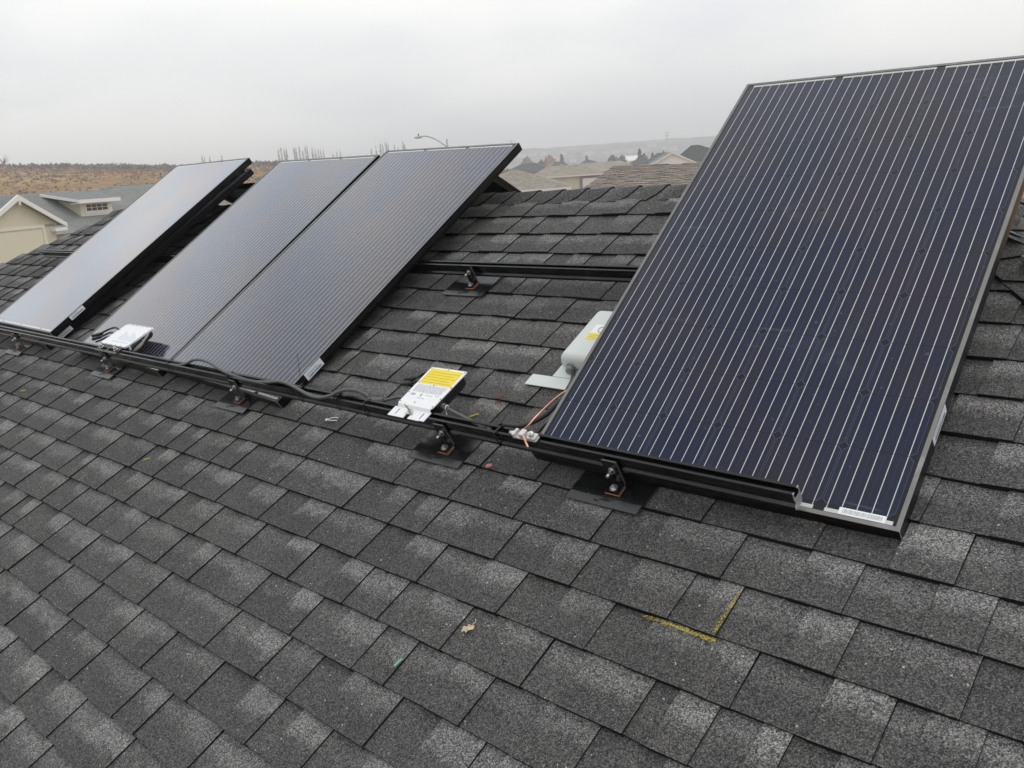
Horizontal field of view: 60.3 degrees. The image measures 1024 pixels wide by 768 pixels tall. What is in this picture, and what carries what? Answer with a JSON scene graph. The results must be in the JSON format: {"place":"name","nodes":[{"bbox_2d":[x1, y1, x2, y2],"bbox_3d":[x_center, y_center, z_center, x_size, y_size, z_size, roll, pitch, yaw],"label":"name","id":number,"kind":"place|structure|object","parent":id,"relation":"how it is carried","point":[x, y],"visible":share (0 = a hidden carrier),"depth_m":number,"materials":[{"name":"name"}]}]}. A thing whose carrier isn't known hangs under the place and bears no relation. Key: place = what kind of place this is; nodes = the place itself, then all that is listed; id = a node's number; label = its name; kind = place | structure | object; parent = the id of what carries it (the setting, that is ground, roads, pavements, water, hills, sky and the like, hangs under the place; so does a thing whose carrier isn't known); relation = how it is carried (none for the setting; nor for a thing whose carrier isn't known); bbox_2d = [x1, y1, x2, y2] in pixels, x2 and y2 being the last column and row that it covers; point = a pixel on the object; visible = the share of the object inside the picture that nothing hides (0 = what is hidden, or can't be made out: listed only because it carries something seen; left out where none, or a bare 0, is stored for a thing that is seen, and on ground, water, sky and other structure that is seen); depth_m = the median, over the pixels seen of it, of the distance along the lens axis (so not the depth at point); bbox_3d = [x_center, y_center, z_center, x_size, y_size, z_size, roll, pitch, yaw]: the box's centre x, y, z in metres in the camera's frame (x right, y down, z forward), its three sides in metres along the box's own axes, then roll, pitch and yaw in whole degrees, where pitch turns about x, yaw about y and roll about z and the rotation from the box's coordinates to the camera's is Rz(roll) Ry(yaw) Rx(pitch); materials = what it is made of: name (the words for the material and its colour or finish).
{"place":"outdoors","nodes":[
{"label":"outdoors","id":0,"kind":"place"},
{"bbox_2d":[0,166,1023,204],"bbox_3d":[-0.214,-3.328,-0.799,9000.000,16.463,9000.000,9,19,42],"label":"ground","id":1,"kind":"structure","parent":0,"point":[102,183],"depth_m":189.12,"materials":[{"name":"brown soil"}]},
{"bbox_2d":[0,156,7,165],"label":"bare tree","id":2,"kind":"object","parent":1,"relation":"on","point":[4,162],"visible":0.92,"depth_m":253.99,"materials":[{"name":"grey plant"}]},
{"bbox_2d":[0,184,230,262],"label":"house","id":3,"kind":"structure","parent":1,"relation":"on","point":[29,223],"depth_m":54.47,"materials":[{"name":"beige paint"}]},
{"bbox_2d":[0,229,44,262],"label":"garage door","id":4,"kind":"structure","parent":3,"relation":"in","point":[16,243],"depth_m":47.58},
{"bbox_2d":[0,160,509,203],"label":"sagebrush","id":5,"kind":"object","parent":1,"relation":"on","point":[122,168],"visible":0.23,"depth_m":238.96,"materials":[{"name":"orange plant"}]},
{"bbox_2d":[414,134,448,146],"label":"street lamp","id":6,"kind":"object","parent":1,"relation":"on","point":[421,136],"visible":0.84,"depth_m":72.00,"materials":[{"name":"grey metal"}]},
{"bbox_2d":[0,184,1023,767],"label":"shingled house","id":7,"kind":"structure","parent":1,"relation":"on","point":[256,584],"depth_m":2.29,"materials":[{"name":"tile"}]},
{"bbox_2d":[5,333,32,355],"bbox_3d":[-2.915,-0.264,5.200,0.229,0.096,0.165,9,47,42],"label":"roof mount","id":8,"kind":"object","parent":7,"relation":"on","point":[19,347],"visible":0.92,"depth_m":5.18,"materials":[{"name":"black metal"}]},
{"bbox_2d":[90,352,124,378],"bbox_3d":[-2.003,-0.123,4.363,0.229,0.096,0.165,9,47,42],"label":"roof mount","id":9,"kind":"object","parent":7,"relation":"on","point":[108,369],"visible":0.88,"depth_m":4.35,"materials":[{"name":"black metal"}]},
{"bbox_2d":[0,158,252,335],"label":"solar panel","id":10,"kind":"object","parent":7,"relation":"on","point":[70,289],"visible":0.98,"depth_m":5.54,"materials":[{"name":"glass"}]},
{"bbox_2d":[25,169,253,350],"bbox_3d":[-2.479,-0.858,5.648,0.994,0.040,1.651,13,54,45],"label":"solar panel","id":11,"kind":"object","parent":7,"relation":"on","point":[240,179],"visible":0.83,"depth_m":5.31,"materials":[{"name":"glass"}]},
{"bbox_2d":[79,155,379,376],"bbox_3d":[-1.516,-0.700,4.735,0.994,0.042,1.652,11,54,43],"label":"solar panel","id":12,"kind":"object","parent":7,"relation":"on","point":[184,297],"visible":0.69,"depth_m":4.70,"materials":[{"name":"glass"}]},
{"bbox_2d":[214,379,256,412],"bbox_3d":[-1.105,0.016,3.538,0.229,0.096,0.165,9,47,42],"label":"roof mount","id":13,"kind":"object","parent":7,"relation":"on","point":[238,401],"visible":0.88,"depth_m":3.52,"materials":[{"name":"black metal"}]},
{"bbox_2d":[224,183,254,203],"bbox_3d":[-1.187,-1.052,6.255,0.993,0.038,1.651,9,-9,42],"label":"solar panel","id":14,"kind":"object","parent":7,"relation":"on","point":[237,193],"visible":0.05,"depth_m":5.91,"materials":[{"name":"glass"}]},
{"bbox_2d":[168,143,522,408],"bbox_3d":[-0.773,-0.578,4.047,0.994,0.038,1.651,12,54,44],"label":"solar panel","id":15,"kind":"object","parent":7,"relation":"on","point":[319,289],"visible":0.94,"depth_m":3.97,"materials":[{"name":"glass"}]},
{"bbox_2d":[394,658,402,666],"bbox_3d":[-0.274,0.670,2.119,0.011,0.003,0.025,9,46,42],"label":"debris","id":16,"kind":"object","parent":7,"relation":"on","point":[398,662],"visible":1,"depth_m":2.12,"materials":[{"name":"green plastic"}]},
{"bbox_2d":[0,325,801,509],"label":"mounting rail","id":17,"kind":"object","parent":7,"relation":"on","point":[763,490],"visible":1,"depth_m":2.50,"materials":[{"name":"metal"}]},
{"bbox_2d":[91,324,153,354],"bbox_3d":[-1.978,-0.225,4.394,0.615,0.059,0.204,9,47,42],"label":"microinverter","id":18,"kind":"object","parent":17,"relation":"on","point":[131,337],"visible":0.97,"depth_m":4.30,"materials":[{"name":"white plastic"}]},
{"bbox_2d":[170,358,370,398],"bbox_3d":[-1.003,-0.016,3.420,1.364,0.069,0.083,9,47,42],"label":"trunk cable","id":19,"kind":"object","parent":17,"relation":"attached to","point":[364,394],"visible":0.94,"depth_m":3.23,"materials":[{"name":"black rubber"}]},
{"bbox_2d":[295,356,304,402],"bbox_3d":[-0.763,-0.022,3.192,0.016,0.185,0.059,9,19,42],"label":"cable tie","id":20,"kind":"object","parent":17,"relation":"attached to","point":[302,384],"visible":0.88,"depth_m":3.19,"materials":[{"name":"black plastic"}]},
{"bbox_2d":[333,359,358,410],"bbox_3d":[-0.575,0.003,3.057,0.115,0.176,0.016,-12,16,-30],"label":"cable tie","id":21,"kind":"object","parent":17,"relation":"attached to","point":[340,388],"visible":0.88,"depth_m":3.05,"materials":[{"name":"black plastic"}]},
{"bbox_2d":[366,367,492,429],"bbox_3d":[-0.253,0.047,2.820,0.656,0.110,0.233,9,47,42],"label":"microinverter","id":22,"kind":"object","parent":17,"relation":"on","point":[435,389],"visible":0.95,"depth_m":2.81,"materials":[{"name":"white plastic"}]},
{"bbox_2d":[493,399,517,446],"bbox_3d":[-0.004,0.113,2.559,0.020,0.064,0.138,9,47,42],"label":"cable tie","id":23,"kind":"object","parent":17,"relation":"attached to","point":[500,424],"visible":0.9,"depth_m":2.53,"materials":[{"name":"black plastic"}]},
{"bbox_2d":[509,428,539,441],"bbox_3d":[0.030,0.138,2.436,0.098,0.028,0.026,9,47,42],"label":"ground lug","id":24,"kind":"object","parent":17,"relation":"attached to","point":[517,433],"visible":1,"depth_m":2.43,"materials":[{"name":"metal"}]},
{"bbox_2d":[522,390,565,447],"bbox_3d":[0.110,0.074,2.527,0.110,0.073,0.344,9,47,42],"label":"copper wire","id":25,"kind":"object","parent":24,"relation":"attached to","point":[539,413],"visible":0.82,"depth_m":2.57,"materials":[{"name":"brown metal"}]},
{"bbox_2d":[408,423,481,468],"bbox_3d":[-0.215,0.153,2.721,0.229,0.096,0.165,9,47,42],"label":"roof mount","id":26,"kind":"object","parent":7,"relation":"on","point":[440,445],"visible":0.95,"depth_m":2.71,"materials":[{"name":"black metal"}]},
{"bbox_2d":[461,619,475,631],"bbox_3d":[-0.105,0.584,2.124,0.040,0.008,0.032,-16,34,15],"label":"dry leaf","id":27,"kind":"object","parent":7,"relation":"on","point":[466,628],"visible":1,"depth_m":2.12,"materials":[{"name":"beige plant"}]},
{"bbox_2d":[442,265,500,296],"bbox_3d":[-0.172,-0.439,3.522,0.229,0.096,0.165,9,47,42],"label":"roof mount","id":28,"kind":"object","parent":7,"relation":"on","point":[468,284],"visible":0.93,"depth_m":3.51,"materials":[{"name":"black metal"}]},
{"bbox_2d":[42,250,639,282],"bbox_3d":[-1.188,-0.620,4.473,6.300,0.049,0.033,9,46,42],"label":"mounting rail","id":29,"kind":"object","parent":28,"relation":"on","point":[606,273],"visible":0.17,"depth_m":3.33,"materials":[{"name":"metal"}]},
{"bbox_2d":[482,176,520,193],"bbox_3d":[0.013,-0.867,5.153,0.993,0.038,1.651,9,-9,42],"label":"solar panel","id":30,"kind":"object","parent":7,"relation":"on","point":[499,184],"depth_m":4.38,"materials":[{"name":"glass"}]},
{"bbox_2d":[525,311,611,389],"bbox_3d":[0.243,-0.115,2.806,0.314,0.064,0.346,9,47,42],"label":"junction box","id":31,"kind":"object","parent":7,"relation":"on","point":[575,353],"visible":0.49,"depth_m":2.79,"materials":[{"name":"white paint"}]},
{"bbox_2d":[478,370,575,428],"bbox_3d":[0.068,0.050,2.650,0.145,0.089,0.370,9,47,42],"label":"trunk cable","id":32,"kind":"object","parent":31,"relation":"attached to","point":[550,410],"visible":0.66,"depth_m":2.59,"materials":[{"name":"black rubber"}]},
{"bbox_2d":[566,459,655,514],"bbox_3d":[0.256,0.226,2.288,0.229,0.096,0.165,9,47,42],"label":"roof mount","id":33,"kind":"object","parent":7,"relation":"on","point":[610,490],"visible":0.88,"depth_m":2.27,"materials":[{"name":"black metal"}]},
{"bbox_2d":[643,590,741,643],"bbox_3d":[0.392,0.480,1.922,0.182,0.009,0.144,9,47,42],"label":"chalk mark","id":34,"kind":"object","parent":7,"relation":"on","point":[696,634],"visible":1,"depth_m":1.87,"materials":[{"name":"yellow"}]},
{"bbox_2d":[531,55,1023,540],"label":"solar panel","id":35,"kind":"object","parent":7,"relation":"on","point":[801,302],"visible":1,"depth_m":2.40,"materials":[{"name":"glass"}]},
{"bbox_2d":[504,163,544,173],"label":"house","id":36,"kind":"structure","parent":1,"relation":"on","point":[534,168],"depth_m":254.49,"materials":[{"name":"stone"}]},
{"bbox_2d":[521,156,532,170],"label":"tree","id":37,"kind":"object","parent":1,"relation":"on","point":[527,159],"visible":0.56,"depth_m":483.76,"materials":[{"name":"green plant"}]},
{"bbox_2d":[499,169,571,191],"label":"house","id":38,"kind":"structure","parent":1,"relation":"on","point":[522,181],"depth_m":74.51,"materials":[{"name":"beige paint"}]},
{"bbox_2d":[537,159,546,167],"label":"tree","id":39,"kind":"object","parent":1,"relation":"on","point":[541,162],"visible":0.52,"depth_m":387.15,"materials":[{"name":"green plant"}]},
{"bbox_2d":[542,155,555,166],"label":"tree","id":40,"kind":"object","parent":1,"relation":"on","point":[549,159],"visible":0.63,"depth_m":434.67,"materials":[{"name":"brown plant"}]},
{"bbox_2d":[551,161,567,165],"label":"house","id":41,"kind":"structure","parent":1,"relation":"on","point":[558,163],"depth_m":293.53,"materials":[{"name":"stone"}]},
{"bbox_2d":[535,164,603,189],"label":"house","id":42,"kind":"structure","parent":1,"relation":"on","point":[576,176],"depth_m":136.70,"materials":[{"name":"beige paint"}]},
{"bbox_2d":[583,177,597,187],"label":"garage door","id":43,"kind":"structure","parent":42,"relation":"in","point":[586,181],"depth_m":136.30,"materials":[{"name":"white"}]},
{"bbox_2d":[579,160,595,164],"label":"house","id":44,"kind":"structure","parent":1,"relation":"on","point":[588,161],"depth_m":292.95,"materials":[{"name":"stone"}]},
{"bbox_2d":[580,161,631,171],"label":"house","id":45,"kind":"structure","parent":1,"relation":"on","point":[603,166],"depth_m":196.61,"materials":[{"name":"beige paint"}]},
{"bbox_2d":[607,154,617,161],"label":"tree","id":46,"kind":"object","parent":1,"relation":"on","point":[612,157],"visible":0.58,"depth_m":384.47,"materials":[{"name":"green plant"}]},
{"bbox_2d":[618,155,626,161],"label":"tree","id":47,"kind":"object","parent":1,"relation":"on","point":[621,157],"visible":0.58,"depth_m":384.01,"materials":[{"name":"green plant"}]},
{"bbox_2d":[625,155,637,162],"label":"house","id":48,"kind":"structure","parent":1,"relation":"on","point":[630,159],"depth_m":429.76,"materials":[{"name":"white"}]},
{"bbox_2d":[629,158,648,164],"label":"house","id":49,"kind":"structure","parent":1,"relation":"on","point":[640,161],"depth_m":232.45,"materials":[{"name":"stone"}]},
{"bbox_2d":[637,148,642,158],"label":"conifer tree","id":50,"kind":"object","parent":1,"relation":"on","point":[639,155],"visible":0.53,"depth_m":315.90,"materials":[{"name":"green plant"}]},
{"bbox_2d":[584,162,700,188],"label":"house","id":51,"kind":"structure","parent":1,"relation":"on","point":[617,176],"depth_m":43.99,"materials":[{"name":"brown wood"}]},
{"bbox_2d":[647,152,666,161],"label":"house","id":52,"kind":"structure","parent":1,"relation":"on","point":[657,155],"depth_m":232.38,"materials":[{"name":"stone"}]},
{"bbox_2d":[646,152,695,164],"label":"house","id":53,"kind":"structure","parent":1,"relation":"on","point":[671,158],"depth_m":124.33,"materials":[{"name":"white"}]},
{"bbox_2d":[680,145,708,162],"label":"house","id":54,"kind":"structure","parent":1,"relation":"on","point":[696,153],"depth_m":144.96,"materials":[{"name":"stone"}]},
{"bbox_2d":[0,0,1023,165],"label":"sky","id":55,"kind":"structure","parent":0,"point":[138,82],"materials":[{"name":"grey"}]},
{"bbox_2d":[504,135,716,169],"bbox_3d":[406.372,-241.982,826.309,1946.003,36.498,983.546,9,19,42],"label":"hills","id":56,"kind":"structure","parent":0,"point":[682,144],"depth_m":1156.57,"materials":[{"name":"grey"}]},
{"bbox_2d":[517,154,525,157],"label":"house","id":57,"kind":"structure","parent":56,"relation":"on","point":[521,155],"depth_m":1126.95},
{"bbox_2d":[582,152,590,155],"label":"house","id":58,"kind":"structure","parent":56,"relation":"on","point":[586,153],"depth_m":1068.80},
{"bbox_2d":[626,149,634,152],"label":"house","id":59,"kind":"structure","parent":56,"relation":"on","point":[630,150],"depth_m":1070.91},
{"bbox_2d":[669,146,677,150],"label":"house","id":60,"kind":"structure","parent":56,"relation":"on","point":[673,148],"depth_m":1036.13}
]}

